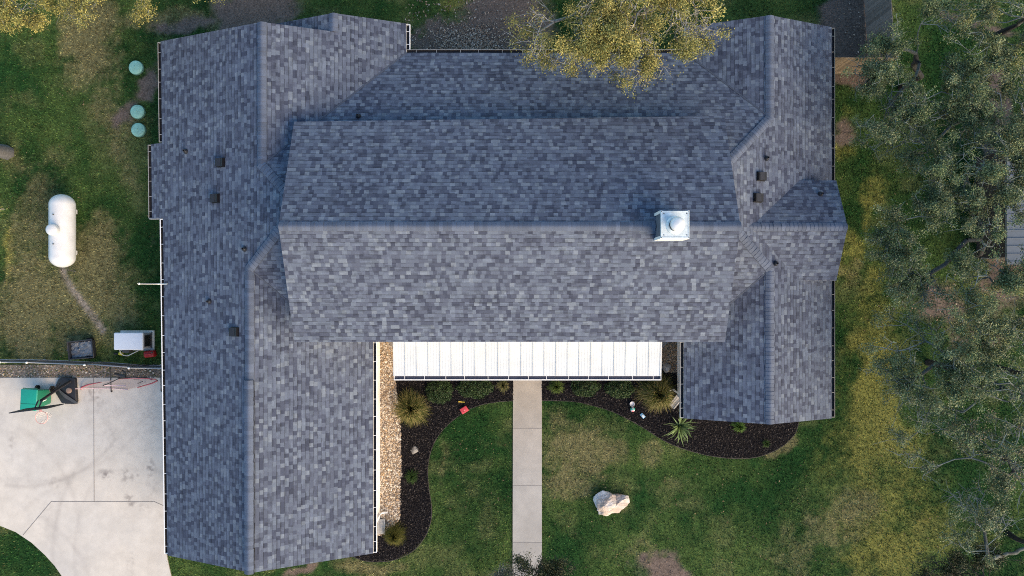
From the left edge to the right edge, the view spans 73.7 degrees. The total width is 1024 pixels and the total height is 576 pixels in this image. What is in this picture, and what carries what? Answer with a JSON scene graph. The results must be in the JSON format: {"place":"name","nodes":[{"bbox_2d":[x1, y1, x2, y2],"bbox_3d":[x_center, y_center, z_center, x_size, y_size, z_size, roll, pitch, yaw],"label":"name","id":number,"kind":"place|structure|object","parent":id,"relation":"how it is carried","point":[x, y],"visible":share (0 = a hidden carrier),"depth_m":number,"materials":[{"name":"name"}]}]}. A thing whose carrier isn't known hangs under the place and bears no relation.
{"place":"outdoors","nodes":[
{"label":"outdoors","id":0,"kind":"place"},
{"bbox_2d":[0,378,171,575],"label":"driveway","id":1,"kind":"structure","parent":0,"point":[81,487],"depth_m":28.37,"materials":[{"name":"concrete"}]},
{"bbox_2d":[20,385,54,410],"bbox_3d":[-19.348,4.460,27.833,0.690,1.070,0.900,3,90,0],"label":"wheeled bin","id":2,"kind":"object","parent":1,"relation":"on","point":[30,397],"visible":0.88,"depth_m":27.30,"materials":[{"name":"green plastic"}]},
{"bbox_2d":[9,377,78,423],"bbox_3d":[-17.909,4.458,26.475,2.103,3.790,1.200,23,90,0],"label":"basketball hoop","id":3,"kind":"object","parent":1,"relation":"on","point":[65,391],"visible":1,"depth_m":28.18,"materials":[{"name":"black plastic"}]},
{"bbox_2d":[75,368,161,391],"bbox_3d":[-16.057,3.783,27.824,3.853,1.122,1.102,0,90,0],"label":"popup net","id":4,"kind":"object","parent":1,"relation":"on","point":[118,375],"visible":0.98,"depth_m":27.88,"materials":[{"name":"red"}]},
{"bbox_2d":[0,0,1023,575],"bbox_3d":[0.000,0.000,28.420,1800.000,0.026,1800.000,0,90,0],"label":"ground","id":5,"kind":"structure","parent":0,"point":[284,10],"depth_m":28.42,"materials":[{"name":"green plant"}]},
{"bbox_2d":[0,144,13,213],"bbox_3d":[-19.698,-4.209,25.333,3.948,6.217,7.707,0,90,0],"label":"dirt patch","id":6,"kind":"object","parent":5,"relation":"on","point":[6,152],"visible":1,"depth_m":28.00,"materials":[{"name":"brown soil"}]},
{"bbox_2d":[0,0,63,36],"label":"oak tree","id":7,"kind":"object","parent":5,"relation":"on","point":[37,20],"visible":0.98,"depth_m":23.56,"materials":[{"name":"yellow plant"}]},
{"bbox_2d":[45,194,76,271],"bbox_3d":[-18.210,-2.230,27.656,0.940,1.492,3.122,0,90,0],"label":"propane tank","id":8,"kind":"object","parent":5,"relation":"on","point":[60,229],"visible":1,"depth_m":27.29,"materials":[{"name":"white metal"}]},
{"bbox_2d":[0,364,161,377],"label":"gravel bed","id":9,"kind":"object","parent":5,"relation":"on","point":[68,370],"visible":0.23,"depth_m":28.39,"materials":[{"name":"grey gravel"}]},
{"bbox_2d":[0,359,161,368],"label":"chain link fence","id":10,"kind":"object","parent":5,"relation":"on","point":[43,361],"visible":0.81,"depth_m":27.78,"materials":[{"name":"grey metal"}]},
{"bbox_2d":[88,361,140,367],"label":"chain link gate","id":11,"kind":"structure","parent":10,"relation":"attached to","point":[101,363],"depth_m":27.85,"materials":[{"name":"grey metal"}]},
{"bbox_2d":[67,337,95,359],"bbox_3d":[-17.820,2.533,28.179,1.303,0.442,0.860,-6,90,0],"label":"cart tub","id":12,"kind":"object","parent":5,"relation":"on","point":[81,349],"visible":1,"depth_m":28.05,"materials":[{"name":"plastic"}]},
{"bbox_2d":[48,0,224,31],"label":"oak tree","id":13,"kind":"object","parent":5,"relation":"on","point":[82,6],"visible":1,"depth_m":23.59,"materials":[{"name":"yellow plant"}]},
{"bbox_2d":[129,61,143,74],"bbox_3d":[-15.609,-9.147,28.324,0.600,0.252,0.597,0,90,0],"label":"tank lid","id":14,"kind":"object","parent":5,"relation":"on","point":[136,67],"visible":1,"depth_m":28.26,"materials":[{"name":"green plastic"}]},
{"bbox_2d":[120,330,154,350],"bbox_3d":[-15.543,2.178,28.350,1.380,0.120,0.830,0,90,0],"label":"generator pad","id":15,"kind":"object","parent":5,"relation":"on","point":[143,331],"visible":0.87,"depth_m":28.29,"materials":[{"name":"concrete"}]},
{"bbox_2d":[114,332,151,355],"bbox_3d":[-15.533,2.320,27.978,1.262,0.687,1.019,0,90,0],"label":"standby generator","id":16,"kind":"object","parent":15,"relation":"on","point":[127,342],"visible":1,"depth_m":27.64,"materials":[{"name":"white metal"}]},
{"bbox_2d":[130,105,145,119],"bbox_3d":[-15.543,-7.313,28.324,0.597,0.252,0.600,27,90,0],"label":"tank lid","id":17,"kind":"object","parent":5,"relation":"on","point":[138,112],"visible":1,"depth_m":28.26,"materials":[{"name":"green plastic"}]},
{"bbox_2d":[131,123,146,137],"bbox_3d":[-15.510,-6.562,28.324,0.597,0.252,0.600,-36,90,0],"label":"tank lid","id":18,"kind":"object","parent":5,"relation":"on","point":[138,130],"visible":1,"depth_m":28.26,"materials":[{"name":"green plastic"}]},
{"bbox_2d":[144,350,156,357],"bbox_3d":[-14.977,2.727,28.209,0.440,0.381,0.270,-5,90,0],"label":"fuel can","id":19,"kind":"object","parent":5,"relation":"on","point":[152,353],"visible":1,"depth_m":28.11,"materials":[{"name":"red plastic"}]},
{"bbox_2d":[138,283,166,284],"bbox_3d":[-13.119,-0.150,26.340,0.442,4.120,0.080,0,90,0],"label":"mast","id":20,"kind":"object","parent":5,"relation":"on","point":[152,283],"visible":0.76,"depth_m":25.23,"materials":[{"name":"silver metal"}]},
{"bbox_2d":[377,342,401,537],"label":"gravel","id":21,"kind":"structure","parent":5,"relation":"on","point":[388,438],"depth_m":28.36,"materials":[{"name":"beige gravel"}]},
{"bbox_2d":[378,519,384,533],"bbox_3d":[-5.413,9.897,28.323,0.300,0.105,0.620,0,90,0],"label":"splash block","id":22,"kind":"object","parent":21,"relation":"on","point":[381,525],"depth_m":28.32,"materials":[{"name":"grey concrete"}]},
{"bbox_2d":[354,380,513,561],"bbox_3d":[-3.528,6.801,28.409,7.144,0.042,9.163,0,90,0],"label":"mulch bed","id":23,"kind":"object","parent":5,"relation":"on","point":[429,433],"visible":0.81,"depth_m":28.39,"materials":[{"name":"black wood"}]},
{"bbox_2d":[382,518,407,546],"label":"fountain grass","id":24,"kind":"object","parent":23,"relation":"on","point":[393,533],"depth_m":28.02,"materials":[{"name":"green plant"}]},
{"bbox_2d":[390,387,432,426],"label":"fountain grass","id":25,"kind":"object","parent":23,"relation":"on","point":[411,409],"depth_m":27.80,"materials":[{"name":"green plant"}]},
{"bbox_2d":[405,470,419,483],"bbox_3d":[-4.160,7.789,28.243,0.772,0.304,0.743,-31,90,0],"label":"lily clump","id":26,"kind":"object","parent":23,"relation":"on","point":[411,476],"visible":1,"depth_m":28.23,"materials":[{"name":"green plant"}]},
{"bbox_2d":[411,446,417,453],"bbox_3d":[-4.069,6.731,28.402,0.369,0.235,0.302,-30,90,0],"label":"garden rock","id":27,"kind":"object","parent":23,"relation":"on","point":[414,450],"visible":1,"depth_m":28.32,"materials":[{"name":"stone"}]},
{"bbox_2d":[354,400,512,561],"bbox_3d":[-3.178,8.026,28.380,2.111,0.031,9.241,37,90,0],"label":"lawn edging","id":28,"kind":"object","parent":23,"relation":"on","point":[429,493],"visible":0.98,"depth_m":28.36,"materials":[{"name":"grey"}]},
{"bbox_2d":[425,380,453,404],"bbox_3d":[-3.027,4.325,28.126,1.266,0.604,1.049,0,90,0],"label":"garden shrub","id":29,"kind":"object","parent":23,"relation":"on","point":[439,386],"visible":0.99,"depth_m":28.09,"materials":[{"name":"green plant"}]},
{"bbox_2d":[460,406,468,413],"bbox_3d":[-1.980,5.056,28.325,0.305,0.151,0.235,-32,90,0],"label":"toy box","id":30,"kind":"object","parent":23,"relation":"on","point":[464,409],"visible":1,"depth_m":28.26,"materials":[{"name":"red plastic"}]},
{"bbox_2d":[455,380,494,398],"bbox_3d":[-1.546,4.108,28.154,1.708,0.555,1.051,0,90,0],"label":"garden shrub","id":31,"kind":"object","parent":23,"relation":"on","point":[472,391],"visible":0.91,"depth_m":28.11,"materials":[{"name":"green plant"}]},
{"bbox_2d":[495,380,508,393],"bbox_3d":[-0.360,4.033,28.164,0.782,0.451,0.878,0,90,0],"label":"lily clump","id":32,"kind":"object","parent":23,"relation":"on","point":[502,385],"visible":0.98,"depth_m":28.13,"materials":[{"name":"green plant"}]},
{"bbox_2d":[0,6,938,575],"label":"fallen leaves","id":33,"kind":"object","parent":5,"relation":"on","point":[600,470],"visible":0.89,"depth_m":28.36,"materials":[{"name":"brown plant"}]},
{"bbox_2d":[148,13,847,574],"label":"house","id":34,"kind":"structure","parent":5,"relation":"on","point":[334,199],"depth_m":24.43,"materials":[{"name":"grey"}]},
{"bbox_2d":[485,563,515,575],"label":"shrub","id":35,"kind":"object","parent":5,"relation":"on","point":[498,572],"visible":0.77,"depth_m":27.42,"materials":[{"name":"green plant"}]},
{"bbox_2d":[513,380,541,575],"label":"walkway","id":36,"kind":"structure","parent":5,"relation":"on","point":[527,466],"depth_m":28.37,"materials":[{"name":"concrete"}]},
{"bbox_2d":[499,548,580,575],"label":"oak tree","id":37,"kind":"object","parent":5,"relation":"on","point":[552,567],"visible":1,"depth_m":25.08,"materials":[{"name":"green plant"}]},
{"bbox_2d":[593,490,629,515],"bbox_3d":[4.115,8.907,28.287,1.507,0.953,1.079,0,90,0],"label":"boulder","id":38,"kind":"object","parent":5,"relation":"on","point":[607,503],"visible":1,"depth_m":28.09,"materials":[{"name":"stone"}]},
{"bbox_2d":[501,0,734,102],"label":"oak tree","id":39,"kind":"object","parent":5,"relation":"on","point":[597,40],"visible":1,"depth_m":21.92,"materials":[{"name":"green plant"}]},
{"bbox_2d":[541,368,798,458],"bbox_3d":[6.579,4.648,28.409,10.672,0.042,4.859,0,90,0],"label":"mulch bed","id":40,"kind":"object","parent":5,"relation":"on","point":[671,429],"visible":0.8,"depth_m":28.39,"materials":[{"name":"black wood"}]},
{"bbox_2d":[546,380,563,393],"bbox_3d":[1.806,4.042,28.144,0.856,0.493,0.745,0,90,0],"label":"lily clump","id":41,"kind":"object","parent":40,"relation":"on","point":[555,386],"visible":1,"depth_m":28.10,"materials":[{"name":"green plant"}]},
{"bbox_2d":[571,380,601,396],"bbox_3d":[3.067,4.120,28.140,1.306,0.582,0.846,0,90,0],"label":"garden shrub","id":42,"kind":"object","parent":40,"relation":"on","point":[593,388],"visible":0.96,"depth_m":28.09,"materials":[{"name":"green plant"}]},
{"bbox_2d":[604,380,634,398],"bbox_3d":[4.447,4.182,28.140,1.364,0.578,0.894,0,90,0],"label":"garden shrub","id":43,"kind":"object","parent":40,"relation":"on","point":[617,389],"visible":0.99,"depth_m":28.12,"materials":[{"name":"green plant"}]},
{"bbox_2d":[634,372,677,412],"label":"fountain grass","id":44,"kind":"object","parent":40,"relation":"on","point":[656,392],"depth_m":27.82,"materials":[{"name":"green plant"}]},
{"bbox_2d":[542,400,798,458],"bbox_3d":[6.508,5.963,28.380,10.730,0.031,1.774,5,90,0],"label":"lawn edging","id":45,"kind":"object","parent":40,"relation":"on","point":[677,446],"visible":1,"depth_m":28.36,"materials":[{"name":"grey plastic"}]},
{"bbox_2d":[670,394,678,408],"bbox_3d":[6.797,4.694,28.323,0.300,0.105,0.620,40,90,0],"label":"splash block","id":46,"kind":"object","parent":40,"relation":"on","point":[674,406],"depth_m":28.32,"materials":[{"name":"beige concrete"}]},
{"bbox_2d":[664,418,695,443],"bbox_3d":[6.948,5.692,28.031,1.438,0.718,1.565,20,90,0],"label":"yucca","id":47,"kind":"object","parent":40,"relation":"on","point":[682,427],"visible":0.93,"depth_m":28.10,"materials":[{"name":"green plant"}]},
{"bbox_2d":[730,422,745,432],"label":"lily clump","id":48,"kind":"object","parent":40,"relation":"on","point":[739,426],"visible":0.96,"depth_m":28.16,"materials":[{"name":"green plant"}]},
{"bbox_2d":[763,440,769,446],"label":"lily clump","id":49,"kind":"object","parent":40,"relation":"on","point":[766,443],"visible":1,"depth_m":28.25,"materials":[{"name":"green plant"}]},
{"bbox_2d":[405,0,993,334],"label":"leaf litter","id":50,"kind":"object","parent":5,"relation":"on","point":[470,43],"visible":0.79,"depth_m":28.38,"materials":[{"name":"brown plant"}]},
{"bbox_2d":[835,56,897,73],"bbox_3d":[13.264,-9.017,27.475,3.542,1.869,0.206,0,90,0],"label":"wooden fence","id":51,"kind":"object","parent":5,"relation":"on","point":[840,65],"visible":0.21,"depth_m":27.24,"materials":[{"name":"brown wood"}]},
{"bbox_2d":[864,0,896,56],"bbox_3d":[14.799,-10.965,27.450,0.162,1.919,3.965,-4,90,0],"label":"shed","id":52,"kind":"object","parent":5,"relation":"on","point":[878,14],"visible":0.55,"depth_m":27.48,"materials":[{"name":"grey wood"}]},
{"bbox_2d":[840,0,979,154],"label":"oak tree","id":53,"kind":"object","parent":5,"relation":"on","point":[881,73],"visible":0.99,"depth_m":23.37,"materials":[{"name":"green plant"}]},
{"bbox_2d":[857,305,976,456],"bbox_3d":[14.850,3.278,25.533,5.169,5.780,5.421,0,90,0],"label":"oak tree","id":54,"kind":"object","parent":5,"relation":"on","point":[906,383],"visible":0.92,"depth_m":23.80,"materials":[{"name":"green plant"}]},
{"bbox_2d":[860,176,1007,315],"bbox_3d":[15.099,-1.806,25.320,6.138,6.251,4.532,-27,90,0],"label":"oak tree","id":55,"kind":"object","parent":5,"relation":"on","point":[902,259],"visible":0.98,"depth_m":23.27,"materials":[{"name":"green plant"}]},
{"bbox_2d":[846,49,1023,193],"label":"oak tree","id":56,"kind":"object","parent":5,"relation":"on","point":[969,120],"visible":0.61,"depth_m":23.53,"materials":[{"name":"green plant"}]},
{"bbox_2d":[886,395,1023,513],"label":"oak tree","id":57,"kind":"object","parent":5,"relation":"on","point":[1002,481],"visible":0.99,"depth_m":23.20,"materials":[{"name":"green plant"}]},
{"bbox_2d":[906,52,1023,237],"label":"oak tree","id":58,"kind":"object","parent":5,"relation":"on","point":[973,195],"visible":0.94,"depth_m":22.74,"materials":[{"name":"green plant"}]},
{"bbox_2d":[910,529,1023,575],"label":"oak tree","id":59,"kind":"object","parent":5,"relation":"on","point":[961,563],"visible":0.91,"depth_m":25.18,"materials":[{"name":"green plant"}]},
{"bbox_2d":[927,324,1023,446],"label":"oak tree","id":60,"kind":"object","parent":5,"relation":"on","point":[959,382],"visible":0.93,"depth_m":22.85,"materials":[{"name":"green plant"}]},
{"bbox_2d":[928,244,1023,373],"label":"oak tree","id":61,"kind":"object","parent":5,"relation":"on","point":[1010,282],"visible":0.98,"depth_m":22.71,"materials":[{"name":"green plant"}]},
{"bbox_2d":[928,0,1023,114],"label":"oak tree","id":62,"kind":"object","parent":5,"relation":"on","point":[997,43],"visible":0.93,"depth_m":22.81,"materials":[{"name":"green plant"}]},
{"bbox_2d":[936,467,1023,567],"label":"oak tree","id":63,"kind":"object","parent":5,"relation":"on","point":[989,519],"visible":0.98,"depth_m":23.82,"materials":[{"name":"green plant"}]},
{"bbox_2d":[976,145,1023,264],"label":"shed","id":64,"kind":"structure","parent":5,"relation":"on","point":[1013,239],"depth_m":26.78,"materials":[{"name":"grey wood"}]},
{"bbox_2d":[662,342,676,372],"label":"gravel","id":65,"kind":"structure","parent":0,"point":[673,357],"depth_m":28.36,"materials":[{"name":"grey gravel"}]},
{"bbox_2d":[662,363,670,372],"bbox_3d":[6.432,3.310,28.389,0.408,0.401,0.403,-39,90,0],"label":"garden rock","id":66,"kind":"object","parent":65,"relation":"on","point":[666,367],"visible":0.94,"depth_m":28.26,"materials":[{"name":"stone"}]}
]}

